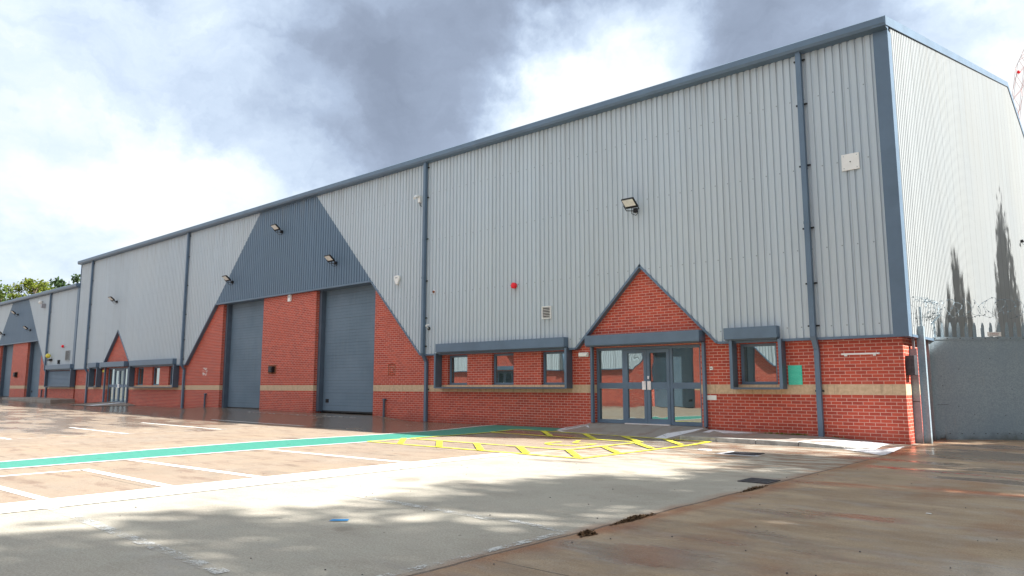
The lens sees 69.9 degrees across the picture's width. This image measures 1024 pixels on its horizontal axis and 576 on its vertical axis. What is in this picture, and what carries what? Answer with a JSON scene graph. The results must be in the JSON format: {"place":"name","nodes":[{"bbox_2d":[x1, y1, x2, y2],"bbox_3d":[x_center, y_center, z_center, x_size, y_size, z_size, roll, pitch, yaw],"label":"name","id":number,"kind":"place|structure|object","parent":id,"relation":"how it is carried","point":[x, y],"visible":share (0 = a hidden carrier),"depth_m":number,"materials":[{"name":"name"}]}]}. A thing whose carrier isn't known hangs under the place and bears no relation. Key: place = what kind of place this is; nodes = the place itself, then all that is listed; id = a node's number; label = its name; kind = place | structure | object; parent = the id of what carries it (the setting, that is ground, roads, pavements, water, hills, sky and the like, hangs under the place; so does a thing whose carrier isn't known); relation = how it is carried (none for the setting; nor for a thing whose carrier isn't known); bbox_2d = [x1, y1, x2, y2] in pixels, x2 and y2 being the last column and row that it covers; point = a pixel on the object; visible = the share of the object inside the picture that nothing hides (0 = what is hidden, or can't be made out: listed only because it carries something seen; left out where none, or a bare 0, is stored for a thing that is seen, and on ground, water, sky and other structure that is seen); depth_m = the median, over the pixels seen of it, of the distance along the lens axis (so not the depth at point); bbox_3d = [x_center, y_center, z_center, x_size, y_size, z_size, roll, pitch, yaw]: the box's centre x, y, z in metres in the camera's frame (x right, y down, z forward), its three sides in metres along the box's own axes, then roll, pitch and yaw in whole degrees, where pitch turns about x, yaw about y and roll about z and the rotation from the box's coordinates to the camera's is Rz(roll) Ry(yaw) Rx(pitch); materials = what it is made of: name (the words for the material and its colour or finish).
{"place":"outdoors","nodes":[
{"label":"outdoors","id":0,"kind":"place"},
{"bbox_2d":[2,397,74,402],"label":"pavement","id":1,"kind":"structure","parent":0,"point":[46,400],"depth_m":47.63,"materials":[{"name":"concrete"}]},
{"bbox_2d":[0,396,1023,575],"bbox_3d":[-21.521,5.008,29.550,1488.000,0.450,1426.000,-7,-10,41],"label":"ground","id":2,"kind":"structure","parent":0,"point":[833,521],"depth_m":7.86,"materials":[{"name":"concrete"}]},
{"bbox_2d":[0,280,13,299],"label":"broadleaf tree","id":3,"kind":"object","parent":2,"relation":"on","point":[5,289],"visible":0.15,"depth_m":75.91,"materials":[{"name":"green plant"}]},
{"bbox_2d":[0,284,17,301],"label":"broadleaf tree","id":4,"kind":"object","parent":2,"relation":"on","point":[1,300],"visible":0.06,"depth_m":79.59,"materials":[{"name":"green plant"}]},
{"bbox_2d":[0,486,49,499],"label":"white line","id":5,"kind":"object","parent":2,"relation":"on","point":[30,495],"visible":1,"depth_m":8.71,"materials":[{"name":"paint"}]},
{"bbox_2d":[6,278,55,299],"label":"broadleaf tree","id":6,"kind":"object","parent":2,"relation":"on","point":[30,285],"visible":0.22,"depth_m":80.28,"materials":[{"name":"green plant"}]},
{"bbox_2d":[0,283,79,398],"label":"warehouse","id":7,"kind":"structure","parent":2,"relation":"on","point":[52,325],"depth_m":52.82,"materials":[{"name":"metal"}]},
{"bbox_2d":[0,345,12,396],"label":"shutter door","id":8,"kind":"structure","parent":7,"relation":"in","point":[7,350],"depth_m":58.65,"materials":[{"name":"metal"}]},
{"bbox_2d":[26,342,40,396],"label":"shutter door","id":9,"kind":"structure","parent":7,"relation":"in","point":[35,354],"depth_m":54.20,"materials":[{"name":"metal"}]},
{"bbox_2d":[38,300,45,307],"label":"satellite lamp","id":10,"kind":"object","parent":7,"relation":"attached to","point":[42,304],"visible":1,"depth_m":52.30,"materials":[{"name":"white plastic"}]},
{"bbox_2d":[45,354,51,360],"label":"wall light","id":11,"kind":"object","parent":7,"relation":"attached to","point":[47,355],"visible":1,"depth_m":50.16,"materials":[{"name":"yellow plastic"}]},
{"bbox_2d":[65,350,69,359],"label":"wall vent","id":12,"kind":"object","parent":7,"relation":"attached to","point":[67,354],"depth_m":48.38,"materials":[{"name":"grey plastic"}]},
{"bbox_2d":[0,469,80,476],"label":"white line","id":13,"kind":"object","parent":2,"relation":"on","point":[39,473],"visible":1,"depth_m":10.70,"materials":[{"name":"paint"}]},
{"bbox_2d":[40,274,80,290],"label":"dark tree","id":14,"kind":"object","parent":2,"relation":"on","point":[57,283],"visible":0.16,"depth_m":90.94,"materials":[{"name":"green plant"}]},
{"bbox_2d":[69,427,128,433],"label":"white line","id":15,"kind":"object","parent":2,"relation":"on","point":[99,430],"visible":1,"depth_m":21.00,"materials":[{"name":"paint"}]},
{"bbox_2d":[73,402,132,405],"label":"ramp","id":16,"kind":"structure","parent":2,"relation":"on","point":[115,404],"depth_m":41.59,"materials":[{"name":"concrete"}]},
{"bbox_2d":[81,469,173,486],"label":"white line","id":17,"kind":"object","parent":2,"relation":"on","point":[130,478],"visible":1,"depth_m":10.12,"materials":[{"name":"paint"}]},
{"bbox_2d":[46,507,229,573],"bbox_3d":[-3.419,2.128,6.370,3.983,0.001,0.120,-7,-10,43],"label":"faded white line","id":18,"kind":"object","parent":2,"relation":"on","point":[88,521],"visible":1,"depth_m":5.98,"materials":[{"name":"paint"}]},
{"bbox_2d":[128,459,263,477],"bbox_3d":[-5.002,2.807,11.444,4.395,0.001,0.140,-6,-10,38],"label":"white line","id":19,"kind":"object","parent":2,"relation":"on","point":[241,474],"visible":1,"depth_m":11.35,"materials":[{"name":"paint"}]},
{"bbox_2d":[2,438,413,468],"bbox_3d":[-6.762,2.958,12.603,0.198,0.001,13.811,-6,-10,39],"label":"white line","id":20,"kind":"object","parent":2,"relation":"on","point":[187,454],"visible":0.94,"depth_m":13.43,"materials":[{"name":"paint"}]},
{"bbox_2d":[0,462,435,512],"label":"white line","id":21,"kind":"object","parent":2,"relation":"on","point":[69,501],"visible":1,"depth_m":9.10,"materials":[{"name":"paint"}]},
{"bbox_2d":[0,425,487,461],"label":"white line","id":22,"kind":"object","parent":2,"relation":"on","point":[215,444],"visible":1,"depth_m":15.43,"materials":[{"name":"paint"}]},
{"bbox_2d":[211,419,301,425],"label":"white line","id":23,"kind":"object","parent":2,"relation":"on","point":[255,422],"visible":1,"depth_m":25.56,"materials":[{"name":"paint"}]},
{"bbox_2d":[0,425,561,468],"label":"walkway marking","id":24,"kind":"object","parent":2,"relation":"on","point":[195,450],"visible":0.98,"depth_m":15.46,"materials":[{"name":"green paint"}]},
{"bbox_2d":[263,449,403,462],"bbox_3d":[-3.241,3.074,13.434,4.395,0.001,0.140,-6,-10,38],"label":"white line","id":25,"kind":"object","parent":2,"relation":"on","point":[335,455],"visible":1,"depth_m":13.47,"materials":[{"name":"paint"}]},
{"bbox_2d":[330,519,348,520],"bbox_3d":[-1.643,2.208,6.978,0.177,0.001,0.100,0,-8,-1],"label":"blue marking","id":26,"kind":"object","parent":2,"relation":"on","point":[339,519],"visible":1,"depth_m":6.97,"materials":[{"name":"paint"}]},
{"bbox_2d":[382,399,386,416],"bbox_3d":[-4.662,4.374,26.720,0.120,0.680,0.112,-7,-10,41],"label":"pipe stub","id":27,"kind":"object","parent":2,"relation":"on","point":[383,415],"visible":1,"depth_m":26.68,"materials":[{"name":"metal"}]},
{"bbox_2d":[280,482,495,519],"bbox_3d":[-1.639,2.398,8.382,3.983,0.001,0.120,-7,-10,43],"label":"faded white line","id":28,"kind":"object","parent":2,"relation":"on","point":[316,488],"visible":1,"depth_m":7.83,"materials":[{"name":"paint"}]},
{"bbox_2d":[398,438,406,442],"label":"yellow line","id":29,"kind":"object","parent":2,"relation":"on","point":[401,440],"visible":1,"depth_m":16.98,"materials":[{"name":"paint"}]},
{"bbox_2d":[436,440,442,445],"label":"yellow line","id":30,"kind":"object","parent":2,"relation":"on","point":[439,441],"visible":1,"depth_m":16.37,"materials":[{"name":"paint"}]},
{"bbox_2d":[376,429,512,440],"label":"yellow line","id":31,"kind":"object","parent":2,"relation":"on","point":[448,435],"visible":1,"depth_m":18.77,"materials":[{"name":"paint"}]},
{"bbox_2d":[415,453,513,463],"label":"white line","id":32,"kind":"object","parent":2,"relation":"on","point":[462,458],"visible":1,"depth_m":12.87,"materials":[{"name":"paint"}]},
{"bbox_2d":[377,532,561,575],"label":"faded white line","id":33,"kind":"object","parent":2,"relation":"on","point":[499,547],"visible":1,"depth_m":5.79,"materials":[{"name":"paint"}]},
{"bbox_2d":[366,441,581,458],"bbox_3d":[-1.028,3.255,14.846,6.060,0.001,0.110,-7,-10,41],"label":"yellow line","id":34,"kind":"object","parent":2,"relation":"on","point":[480,450],"visible":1,"depth_m":14.43,"materials":[{"name":"paint"}]},
{"bbox_2d":[474,443,483,449],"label":"yellow line","id":35,"kind":"object","parent":2,"relation":"on","point":[478,444],"visible":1,"depth_m":15.29,"materials":[{"name":"paint"}]},
{"bbox_2d":[412,438,566,449],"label":"yellow line","id":36,"kind":"object","parent":2,"relation":"on","point":[498,444],"visible":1,"depth_m":15.86,"materials":[{"name":"paint"}]},
{"bbox_2d":[37,441,997,575],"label":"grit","id":37,"kind":"object","parent":2,"relation":"on","point":[597,518],"visible":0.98,"depth_m":8.02,"materials":[{"name":"stone"}]},
{"bbox_2d":[516,446,529,452],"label":"yellow line","id":38,"kind":"object","parent":2,"relation":"on","point":[522,449],"visible":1,"depth_m":14.57,"materials":[{"name":"paint"}]},
{"bbox_2d":[502,518,567,531],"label":"faded white line","id":39,"kind":"object","parent":2,"relation":"on","point":[515,521],"visible":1,"depth_m":6.76,"materials":[{"name":"paint"}]},
{"bbox_2d":[73,15,1023,444],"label":"warehouse","id":40,"kind":"structure","parent":2,"relation":"on","point":[755,247],"depth_m":21.23,"materials":[{"name":"metal"}]},
{"bbox_2d":[113,369,119,401],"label":"door leaf","id":41,"kind":"structure","parent":40,"relation":"in","point":[116,379],"depth_m":43.37,"materials":[{"name":"metal"}]},
{"bbox_2d":[117,369,124,401],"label":"door leaf","id":42,"kind":"structure","parent":40,"relation":"in","point":[121,374],"depth_m":42.91,"materials":[{"name":"metal"}]},
{"bbox_2d":[138,368,143,384],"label":"window","id":43,"kind":"structure","parent":40,"relation":"in","point":[141,370],"depth_m":41.24,"materials":[{"name":"glass"}]},
{"bbox_2d":[153,367,159,384],"bbox_3d":[-19.212,4.786,39.788,0.930,0.995,0.060,-7,-10,41],"label":"window","id":44,"kind":"structure","parent":40,"relation":"in","point":[156,369],"depth_m":39.90,"materials":[{"name":"glass"}]},
{"bbox_2d":[170,366,172,384],"bbox_3d":[-17.682,4.608,38.458,0.940,0.995,0.060,-7,-10,41],"label":"window","id":45,"kind":"structure","parent":40,"relation":"in","point":[171,366],"depth_m":38.70,"materials":[{"name":"glass"}]},
{"bbox_2d":[222,275,233,284],"bbox_3d":[-13.406,-0.353,34.630,0.428,0.439,0.487,-7,-10,41],"label":"floodlight","id":46,"kind":"object","parent":40,"relation":"attached to","point":[226,278],"visible":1,"depth_m":34.55,"materials":[{"name":"black plastic"}]},
{"bbox_2d":[221,301,263,408],"bbox_3d":[-12.389,3.126,34.188,3.700,4.950,0.260,-7,-10,41],"label":"shutter door","id":47,"kind":"structure","parent":40,"relation":"in","point":[244,322],"depth_m":34.54,"materials":[{"name":"metal"}]},
{"bbox_2d":[268,365,275,373],"bbox_3d":[-10.532,3.552,31.982,0.600,0.380,0.175,-7,-10,41],"label":"key box","id":48,"kind":"object","parent":40,"relation":"attached to","point":[271,369],"visible":1,"depth_m":31.89,"materials":[{"name":"black plastic"}]},
{"bbox_2d":[271,224,282,234],"bbox_3d":[-10.286,-2.550,32.163,0.428,0.439,0.487,-7,-10,41],"label":"floodlight","id":49,"kind":"object","parent":40,"relation":"attached to","point":[275,227],"visible":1,"depth_m":32.09,"materials":[{"name":"black plastic"}]},
{"bbox_2d":[324,254,336,266],"bbox_3d":[-7.204,-1.074,29.238,0.428,0.439,0.487,-7,-10,41],"label":"floodlight","id":50,"kind":"object","parent":40,"relation":"attached to","point":[329,258],"visible":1,"depth_m":29.18,"materials":[{"name":"black plastic"}]},
{"bbox_2d":[316,285,375,413],"bbox_3d":[-6.449,2.435,29.025,3.900,4.950,0.260,-7,-10,41],"label":"shutter door","id":51,"kind":"structure","parent":40,"relation":"in","point":[346,334],"depth_m":29.27,"materials":[{"name":"metal"}]},
{"bbox_2d":[394,275,400,284],"bbox_3d":[-4.187,-0.286,26.727,0.298,0.346,0.094,-7,-10,41],"label":"alarm box","id":52,"kind":"object","parent":40,"relation":"attached to","point":[397,278],"visible":1,"depth_m":26.67,"materials":[{"name":"white plastic"}]},
{"bbox_2d":[413,195,421,206],"bbox_3d":[-3.386,-3.136,26.239,0.140,0.434,0.334,-7,-10,41],"label":"security camera","id":53,"kind":"object","parent":40,"relation":"attached to","point":[419,198],"visible":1,"depth_m":26.28,"materials":[{"name":"white plastic"}]},
{"bbox_2d":[448,355,466,384],"bbox_3d":[-1.769,2.750,24.574,0.940,0.995,0.140,-7,-10,41],"label":"window","id":54,"kind":"structure","parent":40,"relation":"in","point":[458,363],"depth_m":24.64,"materials":[{"name":"glass"}]},
{"bbox_2d":[492,353,513,384],"bbox_3d":[-0.239,2.572,23.244,0.930,0.995,0.140,-7,-10,41],"label":"window","id":55,"kind":"structure","parent":40,"relation":"in","point":[504,362],"depth_m":23.30,"materials":[{"name":"glass"}]},
{"bbox_2d":[511,283,516,288],"bbox_3d":[0.062,-0.075,22.896,0.190,0.190,0.160,-7,-10,41],"label":"alarm sounder","id":56,"kind":"object","parent":40,"relation":"attached to","point":[513,285],"visible":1,"depth_m":22.83,"materials":[{"name":"red plastic"}]},
{"bbox_2d":[542,306,551,318],"bbox_3d":[1.038,0.733,21.998,0.340,0.380,0.050,-7,-10,41],"label":"wall vent","id":57,"kind":"object","parent":40,"relation":"attached to","point":[546,312],"depth_m":21.99,"materials":[{"name":"white plastic"}]},
{"bbox_2d":[542,351,563,384],"bbox_3d":[1.295,2.394,21.911,0.930,0.995,0.140,-7,-10,41],"label":"window","id":58,"kind":"structure","parent":40,"relation":"in","point":[553,362],"depth_m":21.99,"materials":[{"name":"glass"}]},
{"bbox_2d":[578,352,588,356],"bbox_3d":[2.056,1.921,21.113,0.340,0.130,0.100,-7,-10,41],"label":"bulkhead lamp","id":59,"kind":"object","parent":40,"relation":"attached to","point":[584,354],"visible":1,"depth_m":21.05,"materials":[{"name":"white plastic"}]},
{"bbox_2d":[621,197,638,215],"bbox_3d":[3.284,-2.215,20.111,0.428,0.439,0.487,-7,-10,41],"label":"floodlight","id":60,"kind":"object","parent":40,"relation":"attached to","point":[630,202],"visible":1,"depth_m":20.05,"materials":[{"name":"black plastic"}]},
{"bbox_2d":[624,350,647,423],"bbox_3d":[3.393,2.688,20.038,0.691,1.985,0.085,-7,-10,41],"label":"door leaf","id":61,"kind":"structure","parent":40,"relation":"in","point":[636,405],"depth_m":20.06,"materials":[{"name":"glass"}]},
{"bbox_2d":[646,349,670,424],"bbox_3d":[3.918,2.627,19.581,0.691,1.985,0.085,-7,-10,41],"label":"door leaf","id":62,"kind":"structure","parent":40,"relation":"in","point":[658,360],"depth_m":19.60,"materials":[{"name":"glass"}]},
{"bbox_2d":[707,395,716,399],"bbox_3d":[5.011,2.760,18.440,0.290,0.120,0.012,-7,-10,41],"label":"letter plate","id":63,"kind":"object","parent":40,"relation":"attached to","point":[711,397],"visible":1,"depth_m":18.42,"materials":[{"name":"white plastic"}]},
{"bbox_2d":[740,343,777,384],"bbox_3d":[6.012,1.845,17.810,0.940,0.995,0.140,-7,-10,41],"label":"window","id":64,"kind":"structure","parent":40,"relation":"in","point":[758,361],"depth_m":17.85,"materials":[{"name":"glass"}]},
{"bbox_2d":[788,365,802,384],"bbox_3d":[6.615,2.033,17.116,0.320,0.450,0.022,-7,-10,41],"label":"notice board","id":65,"kind":"object","parent":40,"relation":"attached to","point":[795,375],"visible":1,"depth_m":17.11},
{"bbox_2d":[841,152,859,171],"bbox_3d":[7.670,-2.862,16.613,0.380,0.380,0.040,-7,-10,41],"label":"wall plate","id":66,"kind":"object","parent":40,"relation":"attached to","point":[850,161],"depth_m":16.60,"materials":[{"name":"white plastic"}]},
{"bbox_2d":[841,352,879,355],"bbox_3d":[7.703,1.470,16.209,0.800,0.065,0.050,-7,-10,41],"label":"strip light","id":67,"kind":"object","parent":40,"relation":"attached to","point":[846,354],"visible":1,"depth_m":16.21,"materials":[{"name":"white plastic"}]},
{"bbox_2d":[905,355,917,374],"bbox_3d":[8.597,1.665,15.762,0.170,0.420,0.260,-7,-10,41],"label":"junction box","id":68,"kind":"object","parent":40,"relation":"attached to","point":[911,365],"visible":1,"depth_m":15.67,"materials":[{"name":"metal"}]},
{"bbox_2d":[909,338,923,443],"bbox_3d":[8.767,2.208,15.902,0.152,2.340,0.058,-7,-10,41],"label":"steel infill sheet","id":69,"kind":"object","parent":40,"relation":"attached to","point":[917,407],"visible":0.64,"depth_m":15.85,"materials":[{"name":"metal"}]},
{"bbox_2d":[494,432,634,441],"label":"yellow line","id":70,"kind":"object","parent":2,"relation":"on","point":[568,437],"visible":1,"depth_m":17.94,"materials":[{"name":"paint"}]},
{"bbox_2d":[566,450,581,456],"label":"yellow line","id":71,"kind":"object","parent":2,"relation":"on","point":[576,454],"visible":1,"depth_m":13.70,"materials":[{"name":"paint"}]},
{"bbox_2d":[577,529,597,536],"bbox_3d":[0.644,2.104,6.330,0.170,0.046,0.306,-7,-10,41],"label":"leaf debris","id":72,"kind":"object","parent":2,"relation":"on","point":[587,532],"visible":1,"depth_m":6.29,"materials":[{"name":"brown plant"}]},
{"bbox_2d":[567,442,638,449],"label":"yellow line","id":73,"kind":"object","parent":2,"relation":"on","point":[600,446],"visible":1,"depth_m":15.33,"materials":[{"name":"paint"}]},
{"bbox_2d":[602,446,621,452],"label":"yellow line","id":74,"kind":"object","parent":2,"relation":"on","point":[612,450],"visible":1,"depth_m":14.57,"materials":[{"name":"paint"}]},
{"bbox_2d":[519,429,709,441],"bbox_3d":[2.296,3.741,18.697,0.110,0.016,6.207,7,-10,-43],"label":"yellow line","id":75,"kind":"object","parent":2,"relation":"on","point":[618,435],"visible":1,"depth_m":18.04,"materials":[{"name":"paint"}]},
{"bbox_2d":[622,436,642,441],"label":"yellow line","id":76,"kind":"object","parent":2,"relation":"on","point":[632,439],"visible":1,"depth_m":17.17,"materials":[{"name":"paint"}]},
{"bbox_2d":[557,423,708,439],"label":"ramp","id":77,"kind":"structure","parent":2,"relation":"on","point":[638,430],"depth_m":19.00,"materials":[{"name":"concrete"}]},
{"bbox_2d":[558,424,588,431],"bbox_3d":[1.681,3.883,20.413,0.986,0.195,1.767,-1,-8,5],"label":"white ramp paint","id":78,"kind":"object","parent":77,"relation":"on","point":[570,428],"visible":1,"depth_m":20.35,"materials":[{"name":"white paint"}]},
{"bbox_2d":[655,428,702,438],"bbox_3d":[4.072,3.557,17.964,1.537,0.211,0.412,5,-9,-33],"label":"white ramp paint","id":79,"kind":"object","parent":77,"relation":"on","point":[669,435],"visible":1,"depth_m":17.87,"materials":[{"name":"white paint"}]},
{"bbox_2d":[609,512,656,524],"bbox_3d":[1.155,2.198,7.026,0.110,0.045,0.837,-7,-10,41],"label":"leaf debris","id":80,"kind":"object","parent":2,"relation":"on","point":[632,518],"visible":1,"depth_m":7.00,"materials":[{"name":"brown plant"}]},
{"bbox_2d":[581,442,706,457],"bbox_3d":[2.834,3.222,14.681,0.120,0.020,4.800,-7,-10,42],"label":"yellow line","id":81,"kind":"object","parent":2,"relation":"on","point":[645,450],"visible":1,"depth_m":14.42,"materials":[{"name":"paint"}]},
{"bbox_2d":[636,443,653,447],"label":"yellow line","id":82,"kind":"object","parent":2,"relation":"on","point":[641,444],"visible":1,"depth_m":15.55,"materials":[{"name":"paint"}]},
{"bbox_2d":[715,451,758,455],"bbox_3d":[4.371,3.128,13.837,0.840,0.001,0.750,-7,-10,41],"label":"pale mortar","id":83,"kind":"object","parent":2,"relation":"on","point":[734,454],"visible":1,"depth_m":13.68,"materials":[{"name":"white paint"}]},
{"bbox_2d":[724,451,764,455],"bbox_3d":[4.395,3.153,13.846,0.580,0.062,0.560,-6,-10,37],"label":"drain grate","id":84,"kind":"object","parent":2,"relation":"on","point":[744,453],"visible":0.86,"depth_m":13.81,"materials":[{"name":"metal"}]},
{"bbox_2d":[738,485,766,492],"bbox_3d":[2.989,2.471,9.074,0.088,0.046,0.954,-7,-10,41],"label":"leaf debris","id":85,"kind":"object","parent":2,"relation":"on","point":[751,488],"visible":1,"depth_m":9.03,"materials":[{"name":"brown plant"}]},
{"bbox_2d":[737,478,780,483],"bbox_3d":[3.326,2.620,9.864,0.410,0.062,0.450,-7,-10,41],"label":"drain grate","id":86,"kind":"object","parent":2,"relation":"on","point":[759,480],"visible":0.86,"depth_m":9.85,"materials":[{"name":"metal"}]},
{"bbox_2d":[680,436,868,449],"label":"kerb","id":87,"kind":"structure","parent":2,"relation":"on","point":[754,441],"depth_m":15.81,"materials":[{"name":"concrete"}]},
{"bbox_2d":[847,447,901,454],"bbox_3d":[7.093,3.186,14.474,0.950,0.039,1.900,-7,-10,41],"label":"white kerb paint","id":88,"kind":"object","parent":2,"relation":"on","point":[882,452],"visible":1,"depth_m":14.21,"materials":[{"name":"white paint"}]},
{"bbox_2d":[916,307,932,443],"bbox_3d":[8.967,1.903,15.960,0.190,3.000,0.190,-7,-10,41],"label":"gate post","id":89,"kind":"object","parent":2,"relation":"on","point":[924,390],"visible":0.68,"depth_m":15.89,"materials":[{"name":"metal"}]},
{"bbox_2d":[925,314,940,439],"bbox_3d":[9.787,2.024,16.957,0.480,3.024,0.093,-1,-8,6],"label":"gate post","id":90,"kind":"object","parent":2,"relation":"on","point":[931,388],"visible":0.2,"depth_m":16.91,"materials":[{"name":"metal"}]},
{"bbox_2d":[911,296,1023,320],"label":"razor wire","id":91,"kind":"object","parent":90,"relation":"attached to","point":[934,307],"visible":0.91,"depth_m":17.07,"materials":[{"name":"metal"}]},
{"bbox_2d":[929,322,1023,439],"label":"metal gate","id":92,"kind":"structure","parent":90,"relation":"attached to","point":[978,387],"depth_m":16.99,"materials":[{"name":"metal"}]},
{"bbox_2d":[987,332,1000,335],"bbox_3d":[11.259,1.078,17.110,0.320,0.100,0.010,0,-8,1],"label":"warning sign","id":93,"kind":"object","parent":92,"relation":"attached to","point":[993,333],"visible":1,"depth_m":17.11,"materials":[{"name":"white plastic"}]},
{"bbox_2d":[1012,50,1023,118],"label":"lattice crane","id":94,"kind":"object","parent":2,"relation":"on","point":[1018,71],"visible":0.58,"depth_m":95.34,"materials":[{"name":"metal"}]},
{"bbox_2d":[0,0,1023,299],"label":"sky","id":95,"kind":"structure","parent":0,"point":[123,123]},
{"bbox_2d":[683,429,880,448],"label":"pavement","id":96,"kind":"structure","parent":0,"point":[779,437],"depth_m":16.58,"materials":[{"name":"concrete"}]},
{"bbox_2d":[705,430,752,432],"bbox_3d":[5.223,3.458,17.588,1.280,0.038,0.630,-7,-10,41],"label":"white ramp paint","id":97,"kind":"object","parent":96,"relation":"on","point":[708,431],"visible":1,"depth_m":17.78,"materials":[{"name":"white paint"}]},
{"bbox_2d":[755,432,843,437],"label":"weeds","id":98,"kind":"object","parent":96,"relation":"on","point":[791,434],"visible":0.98,"depth_m":17.00,"materials":[{"name":"green plant"}]},
{"bbox_2d":[797,439,888,448],"bbox_3d":[7.182,3.269,15.437,1.810,0.100,1.470,-7,-10,41],"label":"white ramp paint","id":99,"kind":"object","parent":96,"relation":"on","point":[867,444],"visible":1,"depth_m":15.35,"materials":[{"name":"white paint"}]}
]}

